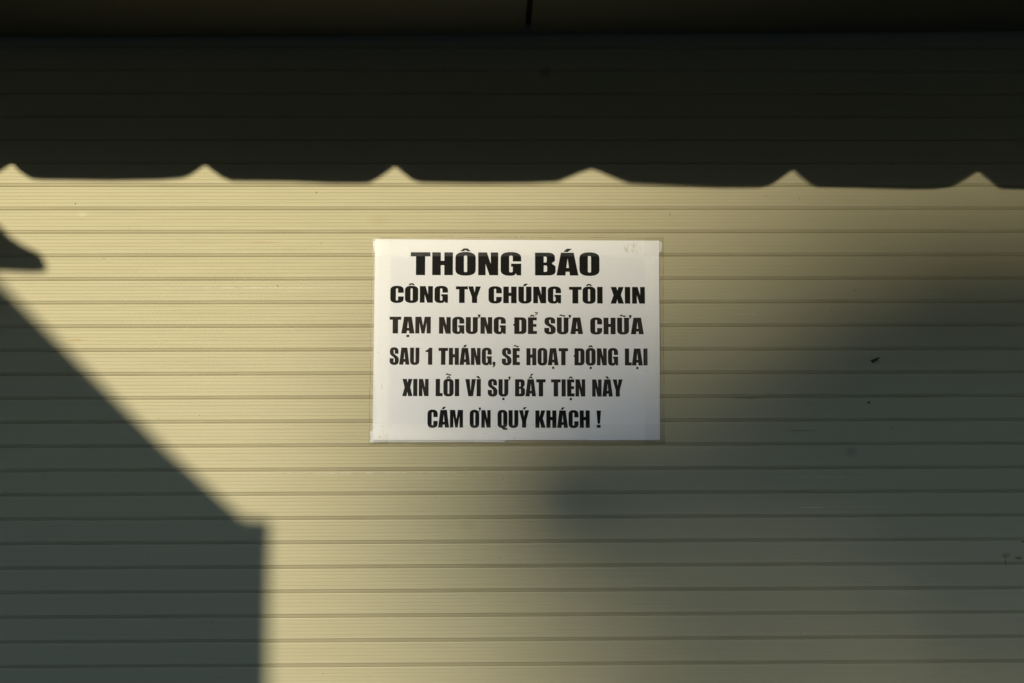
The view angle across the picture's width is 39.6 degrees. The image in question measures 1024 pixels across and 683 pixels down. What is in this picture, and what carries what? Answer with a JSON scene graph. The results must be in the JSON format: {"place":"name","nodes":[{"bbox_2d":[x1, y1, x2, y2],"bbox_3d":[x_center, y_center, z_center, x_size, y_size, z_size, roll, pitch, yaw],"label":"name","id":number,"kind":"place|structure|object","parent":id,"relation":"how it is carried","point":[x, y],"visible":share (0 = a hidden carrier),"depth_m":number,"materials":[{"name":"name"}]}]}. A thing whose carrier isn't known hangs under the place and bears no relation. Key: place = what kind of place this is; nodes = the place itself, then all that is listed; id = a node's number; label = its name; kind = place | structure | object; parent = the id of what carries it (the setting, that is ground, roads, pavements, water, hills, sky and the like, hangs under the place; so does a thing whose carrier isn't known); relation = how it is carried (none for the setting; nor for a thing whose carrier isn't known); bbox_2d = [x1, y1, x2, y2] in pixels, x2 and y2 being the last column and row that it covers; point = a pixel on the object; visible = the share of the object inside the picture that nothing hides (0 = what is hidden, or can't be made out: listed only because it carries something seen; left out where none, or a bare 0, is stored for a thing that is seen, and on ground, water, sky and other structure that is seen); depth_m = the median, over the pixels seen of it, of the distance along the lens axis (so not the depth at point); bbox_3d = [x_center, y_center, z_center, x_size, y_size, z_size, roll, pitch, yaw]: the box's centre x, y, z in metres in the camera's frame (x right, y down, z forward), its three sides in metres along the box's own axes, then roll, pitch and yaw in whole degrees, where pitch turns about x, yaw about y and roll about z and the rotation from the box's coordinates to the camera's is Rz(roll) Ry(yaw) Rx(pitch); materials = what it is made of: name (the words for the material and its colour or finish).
{"place":"outdoors","nodes":[
{"label":"outdoors","id":0,"kind":"place"},
{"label":"pavement","id":1,"kind":"structure","parent":0,"visible":0},
{"bbox_3d":[-0.039,0.014,2.233,12.000,3.600,0.320,0,-5,-1],"label":"shop wall","id":2,"kind":"object","parent":1,"relation":"on","visible":0},
{"bbox_2d":[0,23,1023,682],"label":"roller shutter","id":3,"kind":"object","parent":2,"relation":"attached to","point":[202,479],"visible":0.97,"depth_m":2.09,"materials":[{"name":"beige paint"}]},
{"bbox_2d":[369,237,663,442],"bbox_3d":[0.008,-0.003,2.091,0.436,0.308,0.004,0,-5,-1],"label":"notice","id":4,"kind":"object","parent":3,"relation":"attached to","point":[503,341],"visible":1,"depth_m":2.09,"materials":[{"name":"white paper"}]},
{"bbox_2d":[0,0,1023,35],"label":"shutter header","id":5,"kind":"object","parent":2,"relation":"attached to","point":[221,17],"visible":1,"depth_m":2.05,"materials":[{"name":"beige paint"}]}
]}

